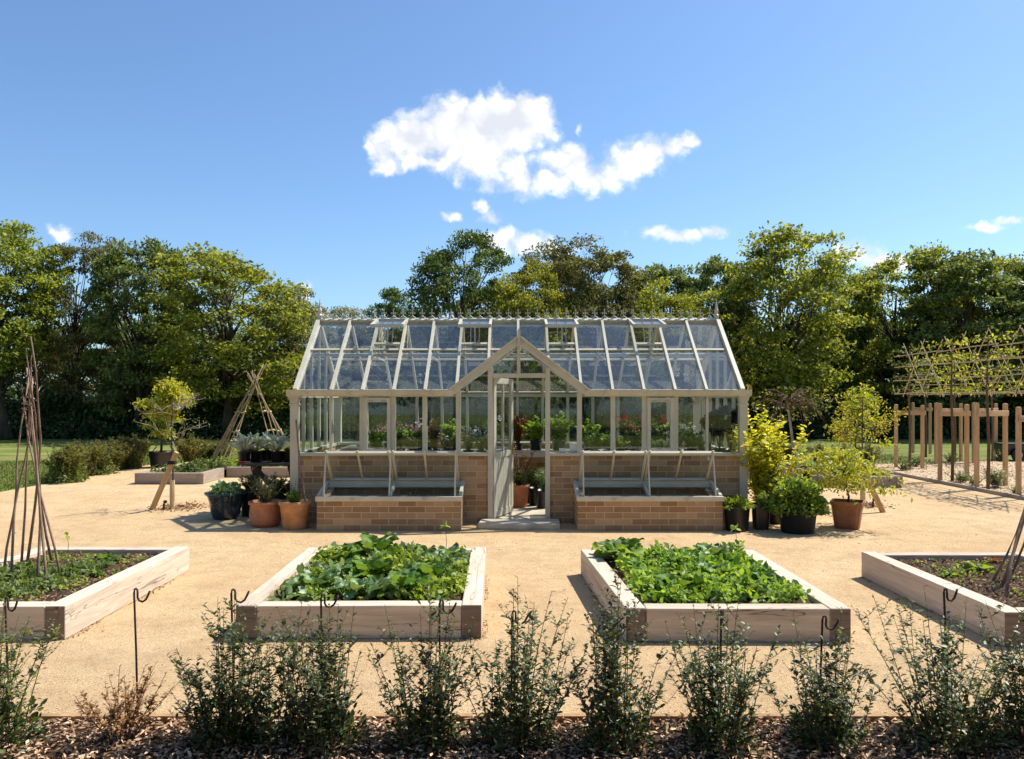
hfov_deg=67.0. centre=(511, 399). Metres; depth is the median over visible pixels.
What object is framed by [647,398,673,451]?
window
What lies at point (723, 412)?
potted plant
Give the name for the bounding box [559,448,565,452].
tealight box
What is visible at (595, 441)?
potted plant
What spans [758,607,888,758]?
evergreen shrub
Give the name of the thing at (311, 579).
cabbage
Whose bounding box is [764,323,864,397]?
broadleaf tree
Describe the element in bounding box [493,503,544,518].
greenhouse floor
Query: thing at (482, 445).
potted plant
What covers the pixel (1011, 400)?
broadleaf tree
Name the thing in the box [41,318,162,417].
broadleaf tree
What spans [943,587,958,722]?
hook stake
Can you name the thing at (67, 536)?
seedling
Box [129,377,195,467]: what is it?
potted tree
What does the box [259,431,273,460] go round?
potted plant
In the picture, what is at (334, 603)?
hook stake
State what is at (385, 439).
potted plant
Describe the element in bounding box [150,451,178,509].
tree stake
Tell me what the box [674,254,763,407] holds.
broadleaf tree
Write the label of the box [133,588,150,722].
hook stake
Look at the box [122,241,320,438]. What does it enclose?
broadleaf tree
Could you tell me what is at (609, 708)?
evergreen shrub
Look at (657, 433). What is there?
potted plant
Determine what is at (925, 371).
pleached tree
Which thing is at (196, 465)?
leafy ground cover
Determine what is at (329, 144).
sky
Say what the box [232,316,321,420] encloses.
broadleaf tree
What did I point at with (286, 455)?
potted plant
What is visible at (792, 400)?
weeping shrub
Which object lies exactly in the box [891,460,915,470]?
plant
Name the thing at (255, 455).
potted plant
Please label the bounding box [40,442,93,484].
hedge bush
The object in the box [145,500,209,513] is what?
chip mulch
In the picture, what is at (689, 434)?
potted plant
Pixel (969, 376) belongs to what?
cane lattice
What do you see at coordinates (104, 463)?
hedge bush
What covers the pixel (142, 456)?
hedge bush
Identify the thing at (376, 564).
rhubarb
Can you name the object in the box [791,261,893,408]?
broadleaf tree
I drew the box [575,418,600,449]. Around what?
potted plant
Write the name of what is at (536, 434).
potted plant
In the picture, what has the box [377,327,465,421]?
broadleaf tree
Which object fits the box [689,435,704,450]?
potted plant
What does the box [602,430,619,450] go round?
potted plant
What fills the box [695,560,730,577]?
cabbage
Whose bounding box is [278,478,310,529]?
plant pot
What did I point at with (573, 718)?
path edging
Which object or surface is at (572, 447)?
seed packet box
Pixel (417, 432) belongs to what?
potted plant
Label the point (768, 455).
yellow shrub
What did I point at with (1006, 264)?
broadleaf tree
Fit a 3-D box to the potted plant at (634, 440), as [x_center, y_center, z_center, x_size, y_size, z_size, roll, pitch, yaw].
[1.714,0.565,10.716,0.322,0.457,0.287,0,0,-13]
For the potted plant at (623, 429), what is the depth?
12.06 m
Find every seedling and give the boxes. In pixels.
[63,532,69,552]
[440,521,450,545]
[730,523,740,544]
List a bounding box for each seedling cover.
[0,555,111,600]
[913,557,1023,600]
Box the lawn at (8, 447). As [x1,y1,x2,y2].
[0,440,551,454]
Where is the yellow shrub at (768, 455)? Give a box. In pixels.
[725,404,813,501]
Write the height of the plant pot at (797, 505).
0.722 m
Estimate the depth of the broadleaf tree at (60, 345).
32.52 m
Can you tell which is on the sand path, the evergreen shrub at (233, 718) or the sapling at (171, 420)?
the sapling at (171, 420)
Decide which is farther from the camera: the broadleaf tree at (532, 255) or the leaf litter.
the broadleaf tree at (532, 255)
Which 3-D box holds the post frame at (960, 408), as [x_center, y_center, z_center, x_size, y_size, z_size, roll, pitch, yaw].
[11.127,0.853,19.692,1.459,1.535,0.108,0,0,-36]
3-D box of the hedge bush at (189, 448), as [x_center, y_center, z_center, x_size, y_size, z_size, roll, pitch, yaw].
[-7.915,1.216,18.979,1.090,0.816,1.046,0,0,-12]
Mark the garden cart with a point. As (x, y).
(1011, 448)
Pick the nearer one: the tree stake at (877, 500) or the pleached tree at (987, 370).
the tree stake at (877, 500)
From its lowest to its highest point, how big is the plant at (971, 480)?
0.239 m
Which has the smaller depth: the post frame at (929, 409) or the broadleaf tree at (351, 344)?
the post frame at (929, 409)
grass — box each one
[0,460,149,490]
[143,449,950,463]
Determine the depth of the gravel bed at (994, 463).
17.24 m
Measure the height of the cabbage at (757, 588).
0.147 m
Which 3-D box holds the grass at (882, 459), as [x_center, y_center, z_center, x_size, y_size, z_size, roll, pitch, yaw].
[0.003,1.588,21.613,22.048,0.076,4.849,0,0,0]
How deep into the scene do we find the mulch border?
3.58 m
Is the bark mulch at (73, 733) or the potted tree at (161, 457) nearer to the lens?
the bark mulch at (73, 733)
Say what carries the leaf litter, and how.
on the sand path
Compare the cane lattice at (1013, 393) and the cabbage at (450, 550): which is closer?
the cabbage at (450, 550)
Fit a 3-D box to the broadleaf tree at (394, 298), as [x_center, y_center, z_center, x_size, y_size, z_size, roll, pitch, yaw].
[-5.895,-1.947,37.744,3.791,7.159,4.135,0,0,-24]
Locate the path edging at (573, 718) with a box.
[0,713,1016,722]
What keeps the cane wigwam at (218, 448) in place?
on the raised bed at (201, 477)
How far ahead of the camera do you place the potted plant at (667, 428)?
12.12 m
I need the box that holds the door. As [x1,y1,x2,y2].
[493,378,515,517]
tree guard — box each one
[169,480,174,507]
[860,482,865,505]
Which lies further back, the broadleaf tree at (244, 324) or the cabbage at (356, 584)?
the broadleaf tree at (244, 324)
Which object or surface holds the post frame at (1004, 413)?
on the gravel bed at (994, 463)
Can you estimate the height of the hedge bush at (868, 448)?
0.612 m
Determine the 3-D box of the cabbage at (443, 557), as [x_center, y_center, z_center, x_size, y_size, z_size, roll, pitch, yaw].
[-0.609,1.373,6.559,0.327,0.131,0.322,0,0,-22]
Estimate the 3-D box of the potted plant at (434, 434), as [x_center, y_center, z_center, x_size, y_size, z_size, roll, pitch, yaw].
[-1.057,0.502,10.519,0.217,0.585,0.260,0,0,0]
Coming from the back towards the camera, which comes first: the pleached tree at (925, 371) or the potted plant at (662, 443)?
the pleached tree at (925, 371)
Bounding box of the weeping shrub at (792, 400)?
[750,386,832,467]
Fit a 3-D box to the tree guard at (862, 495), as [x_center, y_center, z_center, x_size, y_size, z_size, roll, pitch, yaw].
[5.327,1.439,11.742,0.080,0.363,0.076,0,0,0]
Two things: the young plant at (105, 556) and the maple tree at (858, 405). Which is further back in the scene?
the maple tree at (858, 405)
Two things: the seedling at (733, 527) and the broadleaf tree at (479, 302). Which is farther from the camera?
the broadleaf tree at (479, 302)
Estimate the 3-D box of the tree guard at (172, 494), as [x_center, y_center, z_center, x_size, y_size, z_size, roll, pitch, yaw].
[-5.037,1.411,11.466,0.080,0.418,0.076,0,0,0]
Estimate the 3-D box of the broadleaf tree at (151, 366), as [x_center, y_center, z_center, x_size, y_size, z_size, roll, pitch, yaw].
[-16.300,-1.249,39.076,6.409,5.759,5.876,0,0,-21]
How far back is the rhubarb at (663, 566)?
6.10 m
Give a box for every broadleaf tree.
[0,219,80,439]
[0,291,8,392]
[2,330,88,400]
[21,230,133,436]
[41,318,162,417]
[74,235,210,433]
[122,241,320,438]
[132,322,251,411]
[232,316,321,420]
[252,285,340,414]
[290,336,388,397]
[308,305,385,404]
[353,286,426,405]
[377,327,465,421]
[402,228,524,414]
[444,283,525,405]
[472,257,581,438]
[500,241,600,385]
[522,270,613,399]
[529,232,655,414]
[584,283,678,418]
[610,262,707,398]
[615,276,723,421]
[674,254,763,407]
[696,220,874,438]
[701,319,771,407]
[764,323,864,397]
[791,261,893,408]
[825,239,985,421]
[844,310,904,381]
[884,248,1023,438]
[898,318,984,397]
[949,251,1023,436]
[983,257,1023,406]
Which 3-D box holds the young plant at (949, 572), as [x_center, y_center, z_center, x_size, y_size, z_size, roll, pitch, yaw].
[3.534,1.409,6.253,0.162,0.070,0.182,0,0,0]
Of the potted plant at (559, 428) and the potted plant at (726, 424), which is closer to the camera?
the potted plant at (726, 424)
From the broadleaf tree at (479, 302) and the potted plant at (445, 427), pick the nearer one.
the potted plant at (445, 427)
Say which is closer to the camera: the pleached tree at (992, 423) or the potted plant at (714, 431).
the potted plant at (714, 431)
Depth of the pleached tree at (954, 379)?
19.95 m
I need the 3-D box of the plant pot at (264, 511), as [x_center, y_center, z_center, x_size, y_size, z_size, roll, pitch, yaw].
[-3.119,1.269,9.853,0.484,0.702,0.454,0,0,0]
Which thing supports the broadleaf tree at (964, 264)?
on the ground at (904, 448)
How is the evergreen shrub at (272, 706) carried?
on the mulch border
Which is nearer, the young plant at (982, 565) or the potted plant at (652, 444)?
the young plant at (982, 565)
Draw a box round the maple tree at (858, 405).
[823,380,901,456]
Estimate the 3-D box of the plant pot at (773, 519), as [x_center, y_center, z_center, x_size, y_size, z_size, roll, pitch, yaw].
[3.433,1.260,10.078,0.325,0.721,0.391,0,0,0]
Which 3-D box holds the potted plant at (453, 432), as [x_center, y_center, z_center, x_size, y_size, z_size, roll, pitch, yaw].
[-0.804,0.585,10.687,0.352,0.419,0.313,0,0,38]
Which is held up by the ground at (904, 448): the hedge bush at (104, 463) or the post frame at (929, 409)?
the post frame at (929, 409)
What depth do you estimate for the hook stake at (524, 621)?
3.78 m
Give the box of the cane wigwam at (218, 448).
[209,363,285,469]
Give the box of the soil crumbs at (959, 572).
[893,557,1023,605]
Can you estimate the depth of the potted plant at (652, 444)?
10.39 m
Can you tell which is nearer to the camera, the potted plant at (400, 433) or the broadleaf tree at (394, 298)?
the potted plant at (400, 433)
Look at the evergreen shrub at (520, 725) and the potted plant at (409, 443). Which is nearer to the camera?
the evergreen shrub at (520, 725)
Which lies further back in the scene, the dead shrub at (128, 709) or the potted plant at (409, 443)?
the potted plant at (409, 443)
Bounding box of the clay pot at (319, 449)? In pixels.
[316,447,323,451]
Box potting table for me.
[237,460,289,498]
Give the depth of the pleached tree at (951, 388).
15.20 m
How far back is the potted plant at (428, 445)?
12.05 m
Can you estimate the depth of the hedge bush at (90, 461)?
15.92 m
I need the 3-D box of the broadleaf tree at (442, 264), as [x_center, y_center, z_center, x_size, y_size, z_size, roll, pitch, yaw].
[-2.105,-2.837,32.831,5.611,8.945,5.144,0,0,-20]
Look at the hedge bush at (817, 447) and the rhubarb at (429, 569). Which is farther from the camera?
the hedge bush at (817, 447)
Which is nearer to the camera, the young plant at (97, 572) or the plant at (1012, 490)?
the young plant at (97, 572)
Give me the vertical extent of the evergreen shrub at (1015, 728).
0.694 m
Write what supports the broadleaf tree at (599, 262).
on the ground at (904, 448)
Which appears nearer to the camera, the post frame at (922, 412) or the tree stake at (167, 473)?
the tree stake at (167, 473)
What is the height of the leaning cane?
1.356 m
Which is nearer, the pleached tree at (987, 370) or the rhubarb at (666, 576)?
the rhubarb at (666, 576)
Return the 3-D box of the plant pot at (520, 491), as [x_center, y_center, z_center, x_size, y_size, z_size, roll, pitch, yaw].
[0.117,1.085,11.262,0.454,0.980,0.402,0,0,0]
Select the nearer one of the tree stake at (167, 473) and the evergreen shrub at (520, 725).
the evergreen shrub at (520, 725)
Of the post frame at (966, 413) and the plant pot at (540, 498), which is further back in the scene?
the post frame at (966, 413)
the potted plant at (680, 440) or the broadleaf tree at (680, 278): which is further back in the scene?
the broadleaf tree at (680, 278)
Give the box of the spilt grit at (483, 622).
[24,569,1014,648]
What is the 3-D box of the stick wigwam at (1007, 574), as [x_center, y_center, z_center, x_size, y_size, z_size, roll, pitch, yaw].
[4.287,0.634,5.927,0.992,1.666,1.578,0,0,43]
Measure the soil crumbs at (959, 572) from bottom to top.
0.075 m
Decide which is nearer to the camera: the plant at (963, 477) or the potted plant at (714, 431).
the potted plant at (714, 431)
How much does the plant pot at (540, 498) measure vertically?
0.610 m
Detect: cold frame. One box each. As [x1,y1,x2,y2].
[315,450,463,530]
[573,450,723,530]
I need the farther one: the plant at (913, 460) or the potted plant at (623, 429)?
the plant at (913, 460)
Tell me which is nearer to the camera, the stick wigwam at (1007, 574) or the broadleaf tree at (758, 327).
the stick wigwam at (1007, 574)
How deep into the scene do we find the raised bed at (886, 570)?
6.03 m
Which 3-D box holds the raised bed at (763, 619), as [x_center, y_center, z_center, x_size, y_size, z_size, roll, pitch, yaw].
[1.443,1.502,6.142,1.614,0.228,2.032,0,0,0]
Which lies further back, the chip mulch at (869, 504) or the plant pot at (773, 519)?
the chip mulch at (869, 504)
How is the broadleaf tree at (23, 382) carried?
on the ground at (904, 448)
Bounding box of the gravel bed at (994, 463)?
[868,461,1023,495]
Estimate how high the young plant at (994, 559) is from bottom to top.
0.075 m
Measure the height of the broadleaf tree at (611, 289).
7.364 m
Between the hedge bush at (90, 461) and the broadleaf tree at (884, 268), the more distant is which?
the broadleaf tree at (884, 268)
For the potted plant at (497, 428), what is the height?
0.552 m
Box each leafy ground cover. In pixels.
[150,457,231,472]
[207,455,287,466]
[267,540,469,600]
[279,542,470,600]
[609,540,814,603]
[614,539,805,603]
[798,460,885,475]
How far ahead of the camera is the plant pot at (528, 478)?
11.73 m
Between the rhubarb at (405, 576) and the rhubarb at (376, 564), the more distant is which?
the rhubarb at (376, 564)
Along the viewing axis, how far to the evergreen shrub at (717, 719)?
3.57 m
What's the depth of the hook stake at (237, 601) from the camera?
3.78 m
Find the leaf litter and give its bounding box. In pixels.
[15,485,1003,692]
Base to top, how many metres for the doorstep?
0.070 m
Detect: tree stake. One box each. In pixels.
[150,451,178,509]
[857,456,885,512]
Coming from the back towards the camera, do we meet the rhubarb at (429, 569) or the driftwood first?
the driftwood
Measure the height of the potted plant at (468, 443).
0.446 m
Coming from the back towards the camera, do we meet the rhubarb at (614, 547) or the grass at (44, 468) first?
the grass at (44, 468)
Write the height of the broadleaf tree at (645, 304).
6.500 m
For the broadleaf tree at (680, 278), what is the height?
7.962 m
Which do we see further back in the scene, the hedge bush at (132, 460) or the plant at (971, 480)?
the hedge bush at (132, 460)
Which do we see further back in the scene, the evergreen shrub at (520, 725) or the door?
the door
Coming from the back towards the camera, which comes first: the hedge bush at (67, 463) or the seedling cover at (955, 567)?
the hedge bush at (67, 463)
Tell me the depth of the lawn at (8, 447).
27.54 m
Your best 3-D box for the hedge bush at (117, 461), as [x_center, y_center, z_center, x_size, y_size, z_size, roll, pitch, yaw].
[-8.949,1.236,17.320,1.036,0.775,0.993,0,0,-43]
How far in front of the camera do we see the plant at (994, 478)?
14.08 m
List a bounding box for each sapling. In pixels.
[130,389,209,479]
[822,387,907,462]
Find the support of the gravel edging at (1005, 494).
on the sand path
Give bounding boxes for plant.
[88,551,125,563]
[88,568,106,575]
[230,431,261,462]
[247,432,268,461]
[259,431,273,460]
[263,432,289,461]
[283,444,300,461]
[368,425,385,447]
[379,421,400,447]
[385,421,412,450]
[400,436,418,450]
[410,423,430,450]
[415,418,432,449]
[428,415,441,450]
[438,435,454,450]
[440,418,464,438]
[441,426,462,450]
[461,426,477,451]
[471,428,487,451]
[482,415,500,449]
[507,414,527,449]
[518,415,544,449]
[543,411,573,450]
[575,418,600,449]
[586,429,607,450]
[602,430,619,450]
[615,414,640,449]
[615,436,629,450]
[625,424,641,450]
[636,414,666,447]
[641,439,658,447]
[653,439,669,447]
[663,425,685,450]
[664,420,691,447]
[682,424,703,450]
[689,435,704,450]
[699,410,720,451]
[712,404,730,451]
[720,409,737,451]
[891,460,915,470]
[903,453,919,465]
[939,569,962,576]
[942,451,961,462]
[945,468,979,482]
[961,559,995,572]
[967,473,984,484]
[980,467,1008,487]
[983,556,1006,564]
[990,450,1001,460]
[1003,486,1022,492]
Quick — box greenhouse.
[286,299,751,522]
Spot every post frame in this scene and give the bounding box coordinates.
[894,404,925,468]
[911,403,932,453]
[934,403,962,463]
[937,403,970,480]
[972,403,997,462]
[974,403,1008,486]
[1015,407,1023,494]
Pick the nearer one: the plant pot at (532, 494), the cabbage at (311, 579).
the cabbage at (311, 579)
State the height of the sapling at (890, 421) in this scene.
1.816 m
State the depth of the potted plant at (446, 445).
10.45 m
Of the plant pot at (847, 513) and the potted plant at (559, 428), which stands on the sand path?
the plant pot at (847, 513)
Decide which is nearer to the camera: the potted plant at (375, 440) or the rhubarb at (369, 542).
the rhubarb at (369, 542)
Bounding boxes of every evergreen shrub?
[0,601,63,758]
[167,593,281,757]
[231,602,328,750]
[260,603,380,758]
[362,576,478,756]
[434,575,585,755]
[562,569,683,758]
[665,587,787,758]
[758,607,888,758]
[839,585,1023,756]
[973,602,1023,753]
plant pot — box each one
[204,479,246,519]
[238,464,261,516]
[245,472,286,527]
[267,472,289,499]
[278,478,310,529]
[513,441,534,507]
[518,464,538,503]
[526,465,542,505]
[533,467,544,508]
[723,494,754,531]
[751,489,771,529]
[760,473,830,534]
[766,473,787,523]
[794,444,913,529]
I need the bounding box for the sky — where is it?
[0,0,1023,398]
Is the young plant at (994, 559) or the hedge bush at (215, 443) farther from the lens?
the hedge bush at (215, 443)
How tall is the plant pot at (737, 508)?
0.450 m
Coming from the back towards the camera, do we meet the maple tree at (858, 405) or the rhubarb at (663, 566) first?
the maple tree at (858, 405)
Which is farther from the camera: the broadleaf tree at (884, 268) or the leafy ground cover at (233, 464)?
the broadleaf tree at (884, 268)
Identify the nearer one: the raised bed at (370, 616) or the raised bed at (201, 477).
the raised bed at (370, 616)
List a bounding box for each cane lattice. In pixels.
[893,325,1023,396]
[907,346,1023,396]
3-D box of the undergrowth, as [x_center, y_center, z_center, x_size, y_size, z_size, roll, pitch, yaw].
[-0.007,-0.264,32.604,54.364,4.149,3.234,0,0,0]
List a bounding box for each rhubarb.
[334,531,404,558]
[340,552,399,579]
[361,565,440,600]
[396,557,454,592]
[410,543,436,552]
[591,537,644,557]
[629,564,667,577]
[646,570,712,603]
[751,569,782,582]
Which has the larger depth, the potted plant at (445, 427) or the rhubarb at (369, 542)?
the potted plant at (445, 427)
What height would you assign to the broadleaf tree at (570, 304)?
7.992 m
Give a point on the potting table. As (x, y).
(256, 470)
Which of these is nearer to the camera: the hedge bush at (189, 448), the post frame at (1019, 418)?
the post frame at (1019, 418)
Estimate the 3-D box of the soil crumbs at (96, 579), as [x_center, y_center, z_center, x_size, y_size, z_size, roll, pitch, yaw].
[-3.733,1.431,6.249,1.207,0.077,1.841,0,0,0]
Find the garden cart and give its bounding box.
[994,442,1023,460]
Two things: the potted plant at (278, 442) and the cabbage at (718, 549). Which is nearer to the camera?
the cabbage at (718, 549)
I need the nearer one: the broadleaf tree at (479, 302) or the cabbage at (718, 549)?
the cabbage at (718, 549)
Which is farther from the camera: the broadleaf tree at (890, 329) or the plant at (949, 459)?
the broadleaf tree at (890, 329)
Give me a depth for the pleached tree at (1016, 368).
13.19 m
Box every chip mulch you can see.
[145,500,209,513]
[827,500,899,510]
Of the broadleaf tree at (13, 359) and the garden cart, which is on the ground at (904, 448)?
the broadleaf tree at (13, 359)
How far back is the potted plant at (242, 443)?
10.84 m
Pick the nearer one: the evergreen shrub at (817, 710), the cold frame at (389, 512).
the evergreen shrub at (817, 710)
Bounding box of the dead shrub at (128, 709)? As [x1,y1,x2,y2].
[75,662,183,743]
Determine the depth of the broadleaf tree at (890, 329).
40.69 m
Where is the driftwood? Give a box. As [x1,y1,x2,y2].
[339,445,369,450]
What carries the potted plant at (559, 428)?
on the staging bench
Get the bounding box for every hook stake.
[4,596,18,726]
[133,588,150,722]
[230,588,249,706]
[320,594,338,651]
[438,599,456,686]
[510,610,528,728]
[720,609,724,701]
[819,615,839,694]
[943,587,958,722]
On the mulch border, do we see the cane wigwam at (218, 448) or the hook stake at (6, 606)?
the hook stake at (6, 606)
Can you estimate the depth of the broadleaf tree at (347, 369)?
35.40 m
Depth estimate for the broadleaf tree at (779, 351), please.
29.56 m
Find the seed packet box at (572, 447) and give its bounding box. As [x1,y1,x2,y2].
[569,443,576,452]
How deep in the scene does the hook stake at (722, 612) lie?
3.77 m
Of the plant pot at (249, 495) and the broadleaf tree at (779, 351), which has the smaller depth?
the plant pot at (249, 495)
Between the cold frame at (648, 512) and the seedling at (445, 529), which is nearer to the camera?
the seedling at (445, 529)
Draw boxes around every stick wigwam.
[3,336,60,578]
[992,387,1023,597]
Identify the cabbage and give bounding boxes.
[282,568,339,600]
[330,575,377,600]
[421,553,454,563]
[433,543,471,562]
[688,542,736,556]
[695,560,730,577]
[731,580,768,600]
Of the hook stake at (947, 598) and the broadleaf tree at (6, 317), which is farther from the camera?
the broadleaf tree at (6, 317)
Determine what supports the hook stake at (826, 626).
on the mulch border
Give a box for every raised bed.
[0,546,188,639]
[135,462,289,483]
[236,547,485,638]
[581,549,850,641]
[748,463,902,487]
[862,552,1023,646]
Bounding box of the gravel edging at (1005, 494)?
[866,466,1023,499]
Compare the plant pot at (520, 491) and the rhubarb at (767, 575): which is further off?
the plant pot at (520, 491)
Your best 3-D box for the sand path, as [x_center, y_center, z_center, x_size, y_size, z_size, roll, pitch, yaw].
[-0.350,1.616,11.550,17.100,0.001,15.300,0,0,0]
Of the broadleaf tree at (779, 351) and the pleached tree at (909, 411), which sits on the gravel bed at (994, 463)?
the pleached tree at (909, 411)
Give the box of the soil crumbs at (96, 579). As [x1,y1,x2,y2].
[19,551,162,600]
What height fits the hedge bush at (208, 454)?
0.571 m
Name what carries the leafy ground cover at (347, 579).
on the raised bed at (370, 616)
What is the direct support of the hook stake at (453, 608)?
on the mulch border
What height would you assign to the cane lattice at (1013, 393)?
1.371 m
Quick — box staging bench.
[335,449,683,471]
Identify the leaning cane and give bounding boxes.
[295,420,309,527]
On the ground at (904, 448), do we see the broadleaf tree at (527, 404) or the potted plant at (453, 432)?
the broadleaf tree at (527, 404)
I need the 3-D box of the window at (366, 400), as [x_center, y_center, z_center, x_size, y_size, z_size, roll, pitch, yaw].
[-1.752,0.334,10.062,0.345,0.708,0.046,0,0,0]
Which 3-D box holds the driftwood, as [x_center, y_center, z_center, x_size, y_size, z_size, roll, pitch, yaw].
[-2.170,0.717,10.510,0.498,0.192,0.105,0,0,0]
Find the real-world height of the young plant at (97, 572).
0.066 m
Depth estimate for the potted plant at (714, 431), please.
10.47 m
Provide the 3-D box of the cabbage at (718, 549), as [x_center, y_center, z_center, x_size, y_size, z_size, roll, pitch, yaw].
[1.756,1.363,6.756,0.461,0.189,0.409,0,0,-38]
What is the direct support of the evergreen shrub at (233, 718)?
on the mulch border
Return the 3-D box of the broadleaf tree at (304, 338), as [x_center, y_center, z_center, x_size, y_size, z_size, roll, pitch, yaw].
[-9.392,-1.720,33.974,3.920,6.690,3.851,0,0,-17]
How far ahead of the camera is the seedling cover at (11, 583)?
6.06 m
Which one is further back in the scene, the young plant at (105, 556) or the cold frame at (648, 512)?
the cold frame at (648, 512)
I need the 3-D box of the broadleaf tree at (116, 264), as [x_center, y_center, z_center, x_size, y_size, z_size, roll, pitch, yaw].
[-15.282,-2.552,32.080,5.250,8.380,4.672,0,0,-23]
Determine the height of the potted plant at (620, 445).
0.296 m
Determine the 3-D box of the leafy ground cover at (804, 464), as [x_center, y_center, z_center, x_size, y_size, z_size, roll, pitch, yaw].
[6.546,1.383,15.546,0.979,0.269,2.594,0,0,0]
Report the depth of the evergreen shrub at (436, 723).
3.61 m
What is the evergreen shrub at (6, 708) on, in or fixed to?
on the mulch border
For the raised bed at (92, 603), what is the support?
on the sand path
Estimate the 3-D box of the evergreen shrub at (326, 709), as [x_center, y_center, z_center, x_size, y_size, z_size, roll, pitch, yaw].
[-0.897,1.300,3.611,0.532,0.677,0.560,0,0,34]
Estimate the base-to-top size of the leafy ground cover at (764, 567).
0.269 m
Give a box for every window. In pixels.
[364,398,390,450]
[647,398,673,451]
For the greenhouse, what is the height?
3.090 m
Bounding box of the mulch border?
[0,723,1023,758]
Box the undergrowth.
[3,346,1023,438]
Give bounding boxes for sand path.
[0,465,1023,712]
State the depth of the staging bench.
11.91 m
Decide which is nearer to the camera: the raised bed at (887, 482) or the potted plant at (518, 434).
the potted plant at (518, 434)
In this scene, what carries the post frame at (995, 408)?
on the gravel bed at (994, 463)
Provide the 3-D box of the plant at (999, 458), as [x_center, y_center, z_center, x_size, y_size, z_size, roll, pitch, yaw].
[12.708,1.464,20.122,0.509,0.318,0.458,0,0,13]
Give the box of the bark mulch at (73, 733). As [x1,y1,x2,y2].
[0,712,1023,758]
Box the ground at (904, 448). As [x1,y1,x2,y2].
[0,413,1023,491]
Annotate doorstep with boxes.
[478,519,559,529]
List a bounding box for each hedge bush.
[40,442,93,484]
[49,439,106,475]
[71,440,119,475]
[99,437,137,470]
[111,435,151,469]
[116,433,160,464]
[166,432,213,461]
[198,441,215,460]
[207,438,234,457]
[775,440,801,461]
[806,441,831,461]
[851,440,881,464]
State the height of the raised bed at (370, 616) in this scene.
0.228 m
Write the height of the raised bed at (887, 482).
0.215 m
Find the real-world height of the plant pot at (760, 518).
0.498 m
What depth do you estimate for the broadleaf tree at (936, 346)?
41.66 m
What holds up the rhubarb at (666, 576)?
on the raised bed at (763, 619)
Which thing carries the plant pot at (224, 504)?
on the sand path
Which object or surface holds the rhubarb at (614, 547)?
on the raised bed at (763, 619)
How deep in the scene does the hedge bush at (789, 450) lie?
19.96 m
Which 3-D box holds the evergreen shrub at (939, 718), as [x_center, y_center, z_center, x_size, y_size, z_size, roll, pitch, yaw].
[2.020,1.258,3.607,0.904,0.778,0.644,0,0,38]
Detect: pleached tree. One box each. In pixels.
[887,343,934,469]
[905,355,946,456]
[921,337,983,480]
[933,350,976,453]
[958,329,1022,488]
[974,354,1015,460]
[997,328,1023,395]
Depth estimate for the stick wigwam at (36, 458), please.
6.35 m

